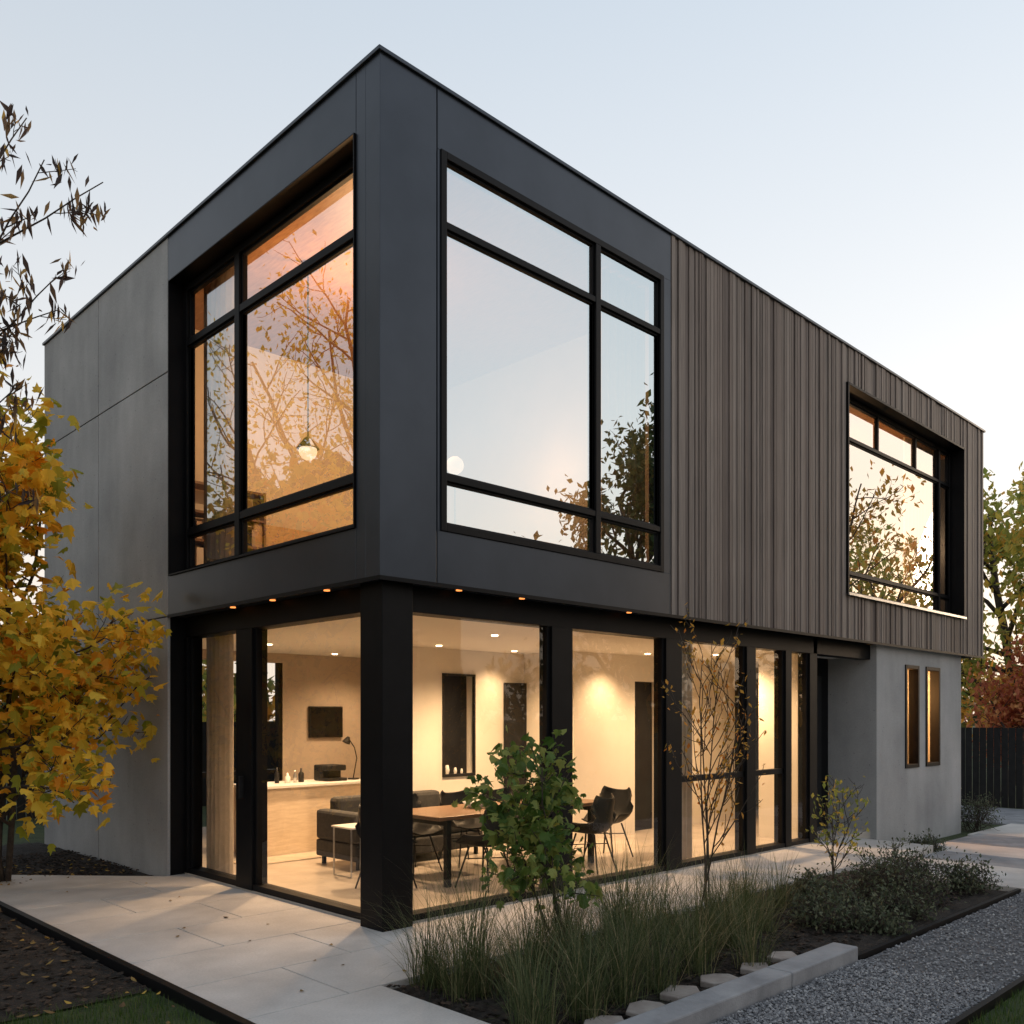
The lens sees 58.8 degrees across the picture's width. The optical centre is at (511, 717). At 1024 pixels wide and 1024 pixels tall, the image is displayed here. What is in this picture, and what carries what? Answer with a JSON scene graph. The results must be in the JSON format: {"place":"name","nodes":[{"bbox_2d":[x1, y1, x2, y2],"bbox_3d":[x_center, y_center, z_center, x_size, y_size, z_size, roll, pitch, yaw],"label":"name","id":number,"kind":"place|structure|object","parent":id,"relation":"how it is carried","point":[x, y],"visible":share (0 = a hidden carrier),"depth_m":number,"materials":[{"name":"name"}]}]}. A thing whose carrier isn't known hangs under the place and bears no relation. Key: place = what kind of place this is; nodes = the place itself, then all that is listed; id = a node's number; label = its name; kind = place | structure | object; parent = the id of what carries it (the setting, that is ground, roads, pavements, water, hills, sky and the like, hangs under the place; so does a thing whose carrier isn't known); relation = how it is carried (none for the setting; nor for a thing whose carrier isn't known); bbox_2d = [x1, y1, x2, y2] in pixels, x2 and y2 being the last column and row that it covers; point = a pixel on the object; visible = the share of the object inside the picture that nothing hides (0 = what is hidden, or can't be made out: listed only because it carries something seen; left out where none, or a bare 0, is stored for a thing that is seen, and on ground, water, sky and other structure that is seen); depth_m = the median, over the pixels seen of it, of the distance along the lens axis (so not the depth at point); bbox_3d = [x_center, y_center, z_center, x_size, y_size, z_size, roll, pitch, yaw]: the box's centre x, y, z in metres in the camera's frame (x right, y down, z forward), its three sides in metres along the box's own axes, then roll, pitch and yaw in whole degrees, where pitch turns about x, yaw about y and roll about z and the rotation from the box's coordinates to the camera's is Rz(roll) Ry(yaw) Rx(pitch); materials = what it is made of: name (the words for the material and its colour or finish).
{"place":"outdoors","nodes":[
{"label":"outdoors","id":0,"kind":"place"},
{"bbox_2d":[234,851,321,863],"bbox_3d":[-2.755,1.761,11.463,1.500,0.012,0.450,0,0,-44],"label":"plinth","id":1,"kind":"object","parent":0,"point":[291,857],"visible":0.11,"depth_m":11.42,"materials":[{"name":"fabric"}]},
{"bbox_2d":[234,778,359,855],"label":"kitchen island","id":2,"kind":"structure","parent":0,"point":[292,808],"depth_m":11.93,"materials":[{"name":"brown wood"}]},
{"bbox_2d":[314,764,346,781],"bbox_3d":[-2.522,0.757,12.610,0.320,0.220,0.360,0,0,-44],"label":"coffee machine","id":3,"kind":"object","parent":2,"relation":"on","point":[327,772],"visible":1,"depth_m":12.53,"materials":[{"name":"black plastic"}]},
{"bbox_2d":[0,837,932,1023],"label":"concrete path","id":4,"kind":"structure","parent":0,"point":[265,974],"depth_m":7.43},
{"bbox_2d":[360,580,412,931],"bbox_3d":[-1.073,0.341,7.767,0.320,2.979,0.320,0,0,-44],"label":"corner post","id":5,"kind":"object","parent":4,"relation":"on","point":[386,720],"visible":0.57,"depth_m":7.65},
{"bbox_2d":[0,721,1023,1023],"bbox_3d":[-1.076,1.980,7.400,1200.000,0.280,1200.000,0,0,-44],"label":"ground","id":6,"kind":"structure","parent":0,"point":[38,835],"depth_m":5.75,"materials":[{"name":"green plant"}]},
{"bbox_2d":[0,101,110,514],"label":"ash tree","id":7,"kind":"object","parent":6,"relation":"on","point":[34,501],"visible":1,"depth_m":7.54,"materials":[{"name":"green plant"}]},
{"bbox_2d":[0,912,150,1021],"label":"mulch bed","id":8,"kind":"object","parent":6,"relation":"on","point":[78,963],"visible":0.86,"depth_m":6.34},
{"bbox_2d":[0,858,406,1023],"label":"fallen leaves","id":9,"kind":"object","parent":8,"relation":"on","point":[122,1004],"visible":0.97,"depth_m":6.65,"materials":[{"name":"brown plant"}]},
{"bbox_2d":[2,842,152,875],"bbox_3d":[-6.067,1.812,11.188,1.790,0.035,4.400,0,0,-44],"label":"mulch bed","id":10,"kind":"object","parent":6,"relation":"on","point":[28,848],"visible":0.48,"depth_m":11.42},
{"bbox_2d":[0,361,171,881],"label":"golden maple tree","id":11,"kind":"object","parent":6,"relation":"on","point":[39,688],"visible":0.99,"depth_m":9.19,"materials":[{"name":"yellow plant"}]},
{"bbox_2d":[44,238,169,875],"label":"concrete wall","id":12,"kind":"structure","parent":6,"relation":"on","point":[106,370],"depth_m":11.19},
{"bbox_2d":[0,901,255,1023],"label":"steel path edging","id":13,"kind":"object","parent":6,"relation":"on","point":[209,1010],"visible":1,"depth_m":6.33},
{"bbox_2d":[1,722,274,819],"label":"garden fence","id":14,"kind":"object","parent":6,"relation":"on","point":[270,751],"visible":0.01,"depth_m":18.98,"materials":[{"name":"black wood"}]},
{"bbox_2d":[93,617,184,875],"bbox_3d":[-5.272,-1.745,11.834,0.170,7.250,4.172,0,0,-44],"label":"column","id":15,"kind":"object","parent":6,"relation":"on","point":[177,628],"visible":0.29,"depth_m":10.35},
{"bbox_2d":[0,850,972,1023],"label":"bark chips","id":16,"kind":"object","parent":6,"relation":"on","point":[107,976],"visible":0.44,"depth_m":6.90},
{"bbox_2d":[0,663,1019,734],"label":"distant trees","id":17,"kind":"object","parent":6,"relation":"on","point":[271,685],"depth_m":84.30,"materials":[{"name":"green plant"}]},
{"bbox_2d":[3,658,1019,737],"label":"distant trees","id":18,"kind":"object","parent":6,"relation":"on","point":[271,709],"visible":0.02,"depth_m":83.34,"materials":[{"name":"orange plant"}]},
{"bbox_2d":[0,985,1023,1023],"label":"lawn grass","id":19,"kind":"structure","parent":6,"relation":"on","point":[1004,1004],"depth_m":5.58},
{"bbox_2d":[393,871,1008,1023],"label":"mulch bed","id":20,"kind":"object","parent":6,"relation":"on","point":[866,942],"visible":0.23,"depth_m":7.05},
{"bbox_2d":[451,725,603,952],"bbox_3d":[0.086,0.983,6.841,1.082,1.860,1.371,0,0,-2],"label":"green garden shrub","id":21,"kind":"object","parent":20,"relation":"on","point":[535,827],"visible":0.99,"depth_m":6.72,"materials":[{"name":"green plant"}]},
{"bbox_2d":[355,819,832,1023],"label":"ornamental grass","id":22,"kind":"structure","parent":20,"relation":"on","point":[745,904],"depth_m":6.11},
{"bbox_2d":[584,1015,623,1023],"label":"flagstone","id":23,"kind":"object","parent":20,"relation":"on","point":[607,1019],"visible":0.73,"depth_m":5.30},
{"bbox_2d":[626,1000,664,1017],"bbox_3d":[0.820,1.788,5.540,0.293,0.045,0.253,0,0,-44],"label":"flagstone","id":24,"kind":"object","parent":20,"relation":"on","point":[636,1008],"visible":0.5,"depth_m":5.54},
{"bbox_2d":[660,985,699,1001],"bbox_3d":[1.094,1.788,5.893,0.310,0.045,0.231,0,0,-44],"label":"flagstone","id":25,"kind":"object","parent":20,"relation":"on","point":[681,992],"visible":0.69,"depth_m":5.84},
{"bbox_2d":[661,602,766,919],"bbox_3d":[1.678,0.436,7.693,0.917,2.953,1.398,0,0,16],"label":"birch sapling","id":26,"kind":"object","parent":20,"relation":"on","point":[728,782],"visible":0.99,"depth_m":7.82,"materials":[{"name":"brown plant"}]},
{"bbox_2d":[700,973,737,987],"bbox_3d":[1.399,1.788,6.162,0.288,0.045,0.221,0,0,-23],"label":"flagstone","id":27,"kind":"object","parent":20,"relation":"on","point":[711,980],"visible":0.63,"depth_m":6.13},
{"bbox_2d":[767,951,797,962],"bbox_3d":[2.006,1.788,6.769,0.244,0.045,0.217,0,0,-3],"label":"flagstone","id":28,"kind":"object","parent":20,"relation":"on","point":[779,956],"visible":0.59,"depth_m":6.74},
{"bbox_2d":[781,862,844,901],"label":"shrub","id":29,"kind":"object","parent":20,"relation":"on","point":[808,876],"visible":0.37,"depth_m":9.01,"materials":[{"name":"green plant"}]},
{"bbox_2d":[782,883,873,933],"bbox_3d":[2.678,1.712,7.821,0.728,0.565,0.828,0,0,-44],"label":"shrub","id":30,"kind":"object","parent":20,"relation":"on","point":[816,916],"visible":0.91,"depth_m":7.75,"materials":[{"name":"green plant"}]},
{"bbox_2d":[783,871,876,922],"bbox_3d":[2.965,1.742,8.335,0.852,0.682,0.845,0,0,-44],"label":"shrub","id":31,"kind":"object","parent":20,"relation":"on","point":[853,899],"visible":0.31,"depth_m":8.27,"materials":[{"name":"green plant"}]},
{"bbox_2d":[805,773,870,883],"bbox_3d":[3.445,1.243,9.642,0.663,1.340,0.940,0,0,6],"label":"sapling","id":32,"kind":"object","parent":20,"relation":"on","point":[832,854],"visible":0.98,"depth_m":9.62,"materials":[{"name":"green plant"}]},
{"bbox_2d":[839,892,915,937],"bbox_3d":[3.122,1.738,7.747,0.618,0.494,0.662,0,0,-44],"label":"shrub","id":33,"kind":"object","parent":20,"relation":"on","point":[888,924],"visible":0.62,"depth_m":7.60,"materials":[{"name":"green plant"}]},
{"bbox_2d":[824,837,966,908],"bbox_3d":[3.769,1.576,8.906,1.025,0.913,1.261,0,0,-44],"label":"shrub","id":34,"kind":"object","parent":20,"relation":"on","point":[898,875],"visible":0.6,"depth_m":8.85,"materials":[{"name":"green plant"}]},
{"bbox_2d":[839,833,958,892],"bbox_3d":[4.064,1.624,9.638,1.073,0.836,1.202,0,0,-44],"label":"shrub","id":35,"kind":"object","parent":20,"relation":"on","point":[906,858],"visible":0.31,"depth_m":9.59,"materials":[{"name":"green plant"}]},
{"bbox_2d":[858,877,949,923],"bbox_3d":[3.543,1.755,8.322,0.754,0.623,0.826,0,0,14],"label":"shrub","id":36,"kind":"object","parent":20,"relation":"on","point":[908,906],"visible":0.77,"depth_m":8.20,"materials":[{"name":"green plant"}]},
{"bbox_2d":[927,846,1008,896],"bbox_3d":[4.737,1.670,9.512,0.820,0.672,0.770,0,0,-44],"label":"shrub","id":37,"kind":"object","parent":20,"relation":"on","point":[970,881],"visible":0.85,"depth_m":9.41,"materials":[{"name":"green plant"}]},
{"bbox_2d":[615,942,857,1023],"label":"planter curb","id":38,"kind":"structure","parent":6,"relation":"on","point":[719,1002],"depth_m":5.81,"materials":[{"name":"concrete"}]},
{"bbox_2d":[756,658,863,829],"bbox_3d":[4.147,0.540,18.350,3.600,3.379,7.700,0,0,-44],"label":"concrete return","id":39,"kind":"object","parent":6,"relation":"on","point":[846,721],"visible":0.14,"depth_m":14.56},
{"bbox_2d":[715,892,1023,1023],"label":"gravel strip","id":40,"kind":"object","parent":6,"relation":"on","point":[917,967],"visible":0.33,"depth_m":6.82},
{"bbox_2d":[711,892,1023,1023],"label":"gravel pebbles","id":41,"kind":"object","parent":40,"relation":"on","point":[860,997],"visible":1,"depth_m":6.06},
{"bbox_2d":[864,645,960,842],"bbox_3d":[6.915,0.540,15.532,3.600,3.379,0.200,0,0,-44],"label":"concrete front","id":42,"kind":"object","parent":6,"relation":"on","point":[916,801],"visible":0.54,"depth_m":14.95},
{"bbox_2d":[662,617,974,657],"bbox_3d":[5.276,-3.290,13.851,10.076,4.270,0.100,0,0,-44],"label":"cladding backing","id":43,"kind":"object","parent":42,"relation":"on","point":[775,631],"visible":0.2,"depth_m":11.99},
{"bbox_2d":[671,235,982,655],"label":"wood cladding","id":44,"kind":"structure","parent":43,"relation":"attached to","point":[759,380],"depth_m":11.78,"materials":[{"name":"wood"}]},
{"bbox_2d":[846,381,964,616],"bbox_3d":[6.455,-3.365,14.989,4.678,3.090,0.330,0,0,-44],"label":"bedroom window reveal","id":45,"kind":"object","parent":43,"relation":"attached to","point":[874,403],"visible":0.39,"depth_m":16.49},
{"bbox_2d":[849,397,950,612],"bbox_3d":[6.381,-3.360,15.063,4.580,3.010,0.080,0,0,-44],"label":"bedroom window frame","id":46,"kind":"object","parent":45,"relation":"in","point":[937,594],"visible":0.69,"depth_m":16.10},
{"bbox_2d":[875,417,916,468],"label":"bedroom window mullions","id":47,"kind":"object","parent":46,"relation":"attached to","point":[877,443],"visible":0.96,"depth_m":14.52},
{"bbox_2d":[849,405,945,611],"bbox_3d":[6.374,-3.360,15.070,4.520,2.950,0.001,0,0,-44],"label":"bedroom window glass","id":48,"kind":"object","parent":46,"relation":"in","point":[892,522],"visible":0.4,"depth_m":15.00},
{"bbox_2d":[848,592,966,618],"bbox_3d":[6.583,-1.813,14.865,4.710,0.037,0.023,0,0,-44],"label":"bedroom window sill","id":49,"kind":"structure","parent":45,"relation":"in","point":[900,604],"depth_m":14.57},
{"bbox_2d":[905,665,919,767],"bbox_3d":[6.630,-0.025,15.195,0.560,1.710,0.160,0,0,-44],"label":"slot window frame","id":50,"kind":"object","parent":42,"relation":"attached to","point":[914,716],"visible":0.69,"depth_m":15.32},
{"bbox_2d":[925,667,939,765],"bbox_3d":[7.264,-0.025,15.819,0.620,1.710,0.160,0,0,-44],"label":"slot window frame","id":51,"kind":"object","parent":42,"relation":"attached to","point":[934,716],"visible":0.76,"depth_m":15.96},
{"bbox_2d":[897,828,950,852],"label":"shrub","id":52,"kind":"object","parent":6,"relation":"on","point":[930,842],"visible":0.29,"depth_m":13.37,"materials":[{"name":"green plant"}]},
{"bbox_2d":[857,856,1023,891],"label":"garden step","id":53,"kind":"object","parent":6,"relation":"on","point":[1013,879],"visible":0.18,"depth_m":10.26,"materials":[{"name":"concrete"}]},
{"bbox_2d":[858,888,1023,1023],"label":"gravel edging","id":54,"kind":"object","parent":6,"relation":"on","point":[986,1004],"visible":0.65,"depth_m":7.03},
{"bbox_2d":[924,851,1023,868],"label":"garden step","id":55,"kind":"object","parent":6,"relation":"on","point":[1010,862],"visible":0.2,"depth_m":12.09,"materials":[{"name":"concrete"}]},
{"bbox_2d":[925,842,1023,858],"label":"garden step","id":56,"kind":"object","parent":6,"relation":"on","point":[995,850],"visible":0.43,"depth_m":13.53,"materials":[{"name":"concrete"}]},
{"bbox_2d":[939,833,1023,848],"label":"garden step","id":57,"kind":"object","parent":6,"relation":"on","point":[998,840],"visible":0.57,"depth_m":14.97,"materials":[{"name":"concrete"}]},
{"bbox_2d":[961,788,1005,831],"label":"shrub","id":58,"kind":"object","parent":6,"relation":"on","point":[979,807],"visible":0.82,"depth_m":16.83,"materials":[{"name":"green plant"}]},
{"bbox_2d":[961,461,1023,785],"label":"autumn tree","id":59,"kind":"object","parent":6,"relation":"on","point":[1004,543],"visible":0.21,"depth_m":28.88,"materials":[{"name":"green plant"}]},
{"bbox_2d":[961,727,1023,808],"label":"garden fence","id":60,"kind":"object","parent":6,"relation":"on","point":[1000,762],"visible":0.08,"depth_m":21.66,"materials":[{"name":"black wood"}]},
{"bbox_2d":[961,635,1023,770],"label":"red maple tree","id":61,"kind":"object","parent":6,"relation":"on","point":[1009,714],"visible":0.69,"depth_m":25.19,"materials":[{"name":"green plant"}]},
{"bbox_2d":[964,571,1023,727],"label":"autumn tree","id":62,"kind":"object","parent":6,"relation":"on","point":[1011,616],"visible":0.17,"depth_m":26.27,"materials":[{"name":"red plant"}]},
{"bbox_2d":[968,823,1023,836],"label":"garden step","id":63,"kind":"object","parent":6,"relation":"on","point":[1011,829],"visible":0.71,"depth_m":16.63,"materials":[{"name":"concrete"}]},
{"bbox_2d":[0,0,1023,720],"label":"sky","id":64,"kind":"structure","parent":0,"point":[860,163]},
{"bbox_2d":[202,615,837,672],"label":"ceiling","id":65,"kind":"structure","parent":0,"point":[340,638],"depth_m":11.25,"materials":[{"name":"paint"}]},
{"bbox_2d":[206,634,233,874],"bbox_3d":[-3.330,0.410,10.336,0.080,2.700,0.650,0,0,-44],"label":"curtain","id":66,"kind":"object","parent":65,"relation":"hanging from","point":[219,753],"visible":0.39,"depth_m":10.26,"materials":[{"name":"fabric"}]},
{"bbox_2d":[379,575,984,658],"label":"soffit trim","id":67,"kind":"structure","parent":65,"relation":"attached to","point":[421,582],"depth_m":9.56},
{"bbox_2d":[682,642,691,859],"bbox_3d":[2.041,0.410,11.233,0.580,2.700,0.080,0,0,-44],"label":"curtain","id":68,"kind":"object","parent":65,"relation":"hanging from","point":[686,789],"visible":0.13,"depth_m":11.33,"materials":[{"name":"fabric"}]},
{"bbox_2d":[185,800,869,923],"bbox_3d":[0.830,1.874,15.020,13.000,0.212,7.800,0,0,-44],"label":"ground floor finish","id":69,"kind":"object","parent":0,"point":[317,877],"depth_m":10.67,"materials":[{"name":"tile"}]},
{"bbox_2d":[184,587,359,919],"bbox_3d":[-2.421,0.309,9.189,0.210,2.915,3.596,0,0,-44],"label":"garden glazing frame","id":70,"kind":"object","parent":69,"relation":"on","point":[249,626],"visible":0.76,"depth_m":9.38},
{"bbox_2d":[202,649,466,780],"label":"wall","id":71,"kind":"structure","parent":69,"relation":"on","point":[312,680],"depth_m":13.92,"materials":[{"name":"beige paint"}]},
{"bbox_2d":[202,663,281,780],"bbox_3d":[-4.075,0.474,12.963,1.720,2.588,0.100,0,0,-44],"label":"window frame","id":72,"kind":"object","parent":71,"relation":"attached to","point":[278,715],"visible":0.26,"depth_m":13.51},
{"bbox_2d":[308,706,342,737],"bbox_3d":[-2.871,0.060,14.006,0.600,0.480,0.049,0,0,-44],"label":"television","id":73,"kind":"object","parent":71,"relation":"attached to","point":[325,721],"visible":1,"depth_m":13.97,"materials":[{"name":"black plastic"}]},
{"bbox_2d":[331,823,356,877],"bbox_3d":[-1.758,1.486,10.234,0.400,0.555,0.400,0,0,-44],"label":"side table","id":74,"kind":"object","parent":69,"relation":"on","point":[350,826],"visible":0.54,"depth_m":10.13,"materials":[{"name":"white paint"}]},
{"bbox_2d":[316,790,482,870],"bbox_3d":[-1.380,1.368,11.447,2.000,0.800,0.860,0,0,-44],"label":"sofa","id":75,"kind":"object","parent":69,"relation":"on","point":[343,810],"visible":0.44,"depth_m":10.99,"materials":[{"name":"fabric"}]},
{"bbox_2d":[413,793,442,875],"bbox_3d":[-1.138,1.324,10.456,0.531,0.894,0.502,0,0,40],"label":"dining chair","id":76,"kind":"object","parent":69,"relation":"on","point":[420,829],"visible":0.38,"depth_m":10.52,"materials":[{"name":"black plastic"}]},
{"bbox_2d":[438,790,485,867],"bbox_3d":[-0.599,1.324,11.056,0.502,0.894,0.531,0,0,-39],"label":"dining chair","id":77,"kind":"object","parent":69,"relation":"on","point":[446,798],"visible":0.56,"depth_m":11.17,"materials":[{"name":"black plastic"}]},
{"bbox_2d":[453,809,510,888],"bbox_3d":[-0.260,1.324,9.500,0.531,0.894,0.502,0,0,36],"label":"dining chair","id":78,"kind":"object","parent":69,"relation":"on","point":[474,840],"visible":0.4,"depth_m":9.34,"materials":[{"name":"black plastic"}]},
{"bbox_2d":[413,798,593,887],"bbox_3d":[-0.115,1.393,10.559,2.700,0.750,0.960,0,0,-44],"label":"dining table","id":79,"kind":"object","parent":69,"relation":"on","point":[444,815],"visible":0.45,"depth_m":9.62,"materials":[{"name":"brown wood"}]},
{"bbox_2d":[413,647,734,841],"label":"partition walls","id":80,"kind":"structure","parent":69,"relation":"on","point":[603,718],"depth_m":13.34,"materials":[{"name":"paint"}]},
{"bbox_2d":[442,673,475,776],"bbox_3d":[-0.812,0.100,12.825,0.600,1.440,0.230,0,0,-44],"label":"niche","id":81,"kind":"object","parent":80,"relation":"attached to","point":[453,721],"visible":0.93,"depth_m":12.94,"materials":[{"name":"black plastic"}]},
{"bbox_2d":[504,682,650,830],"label":"doors","id":82,"kind":"structure","parent":80,"relation":"attached to","point":[515,708],"depth_m":14.26,"materials":[{"name":"black"}]},
{"bbox_2d":[573,793,615,871],"bbox_3d":[0.931,1.324,10.572,0.531,0.894,0.502,0,0,34],"label":"dining chair","id":83,"kind":"object","parent":69,"relation":"on","point":[602,809],"visible":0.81,"depth_m":10.38,"materials":[{"name":"black plastic"}]},
{"bbox_2d":[582,785,633,860],"bbox_3d":[1.239,1.324,11.569,0.502,0.894,0.531,0,0,41],"label":"dining chair","id":84,"kind":"object","parent":69,"relation":"on","point":[623,807],"visible":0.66,"depth_m":11.66,"materials":[{"name":"black plastic"}]},
{"bbox_2d":[413,586,869,920],"bbox_3d":[2.291,0.309,11.122,9.179,2.915,0.210,0,0,-44],"label":"street glazing frame","id":85,"kind":"object","parent":69,"relation":"on","point":[556,625],"visible":0.67,"depth_m":10.58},
{"bbox_2d":[814,638,827,841],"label":"entrance wall","id":86,"kind":"structure","parent":69,"relation":"on","point":[821,667],"depth_m":14.64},
{"bbox_2d":[185,586,962,656],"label":"floor slab","id":87,"kind":"structure","parent":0,"point":[580,607],"depth_m":10.36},
{"bbox_2d":[168,52,670,617],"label":"metal panels","id":88,"kind":"object","parent":87,"relation":"on","point":[402,122],"visible":0.9,"depth_m":7.83,"materials":[{"name":"metal"}]},
{"bbox_2d":[168,133,355,575],"bbox_3d":[-2.536,-3.260,8.986,0.180,3.320,3.628,0,0,-44],"label":"garden window reveal","id":89,"kind":"object","parent":88,"relation":"attached to","point":[323,168],"visible":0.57,"depth_m":9.91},
{"bbox_2d":[184,158,352,569],"bbox_3d":[-2.436,-3.260,9.084,0.100,3.310,3.620,0,0,-44],"label":"garden window frame","id":90,"kind":"object","parent":89,"relation":"in","point":[241,517],"visible":0.7,"depth_m":9.44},
{"bbox_2d":[167,575,378,617],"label":"soffit trim side","id":91,"kind":"structure","parent":88,"relation":"attached to","point":[339,584],"depth_m":8.48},
{"bbox_2d":[440,148,663,571],"bbox_3d":[0.501,-3.270,9.012,3.230,3.300,0.120,0,0,-44],"label":"street window frame","id":92,"kind":"object","parent":88,"relation":"attached to","point":[595,514],"visible":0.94,"depth_m":9.07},
{"bbox_2d":[447,166,655,563],"bbox_3d":[0.508,-3.270,9.005,3.170,3.240,0.001,0,0,-44],"label":"street window glass","id":93,"kind":"object","parent":92,"relation":"in","point":[519,380],"visible":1,"depth_m":8.78,"materials":[{"name":"glass"}]},
{"bbox_3d":[1.079,-1.471,15.265,13.700,0.019,7.800,0,0,-44],"label":"upper floor finish","id":94,"kind":"object","parent":87,"relation":"on","visible":0},
{"bbox_2d":[195,481,265,565],"bbox_3d":[-3.796,-2.232,11.737,1.200,1.500,0.300,0,0,-44],"label":"bookshelf","id":95,"kind":"object","parent":94,"relation":"on","point":[257,498],"visible":0.12,"depth_m":11.93,"materials":[{"name":"brown wood"}]},
{"bbox_2d":[195,329,352,546],"bbox_3d":[-3.061,-3.250,12.844,4.400,3.540,0.150,0,0,-44],"label":"partition","id":96,"kind":"object","parent":94,"relation":"on","point":[279,466],"visible":0.21,"depth_m":12.72,"materials":[{"name":"paint"}]},
{"bbox_2d":[252,523,316,550],"bbox_3d":[-2.054,-2.057,11.962,1.900,1.050,2.080,0,0,-44],"label":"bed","id":97,"kind":"object","parent":94,"relation":"on","point":[275,535],"visible":0.09,"depth_m":12.20,"materials":[{"name":"brown"}]},
{"bbox_2d":[759,653,797,838],"bbox_3d":[4.579,0.404,13.987,1.900,2.726,0.630,0,0,-44],"label":"entrance wall lining","id":98,"kind":"object","parent":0,"point":[766,740],"visible":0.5,"depth_m":13.42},
{"bbox_2d":[817,676,820,826],"bbox_3d":[4.549,0.545,14.160,1.100,2.430,0.039,0,0,-44],"label":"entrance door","id":99,"kind":"structure","parent":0,"point":[818,740],"depth_m":14.46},
{"bbox_2d":[961,805,1023,824],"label":"side yard paving","id":100,"kind":"structure","parent":0,"point":[1013,816],"depth_m":19.27,"materials":[{"name":"concrete"}]},
{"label":"rear walls","id":101,"kind":"object","parent":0,"visible":0},
{"bbox_2d":[195,178,352,378],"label":"ceiling","id":102,"kind":"structure","parent":101,"relation":"attached to","point":[277,325],"depth_m":10.81,"materials":[{"name":"white wood"}]},
{"bbox_2d":[204,266,233,562],"bbox_3d":[-3.264,-3.245,10.226,0.080,3.510,0.900,0,0,-44],"label":"curtain","id":103,"kind":"object","parent":102,"relation":"hanging from","point":[218,415],"visible":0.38,"depth_m":10.26,"materials":[{"name":"fabric"}]},
{"bbox_2d":[297,276,318,460],"bbox_3d":[-2.248,-3.925,10.005,0.248,2.170,0.248,0,0,-44],"label":"pendant light","id":104,"kind":"object","parent":102,"relation":"hanging from","point":[307,448],"visible":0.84,"depth_m":10.00,"materials":[{"name":"beige"}]},
{"bbox_3d":[1.079,-5.270,15.265,13.700,0.140,7.800,0,0,-44],"label":"roof deck","id":105,"kind":"object","parent":102,"relation":"on","visible":0},
{"bbox_2d":[42,44,985,432],"bbox_3d":[1.081,-5.452,15.264,14.150,0.035,8.245,0,0,-44],"label":"roof coping","id":106,"kind":"object","parent":105,"relation":"on","point":[330,92],"visible":0.3,"depth_m":9.39,"materials":[{"name":"metal"}]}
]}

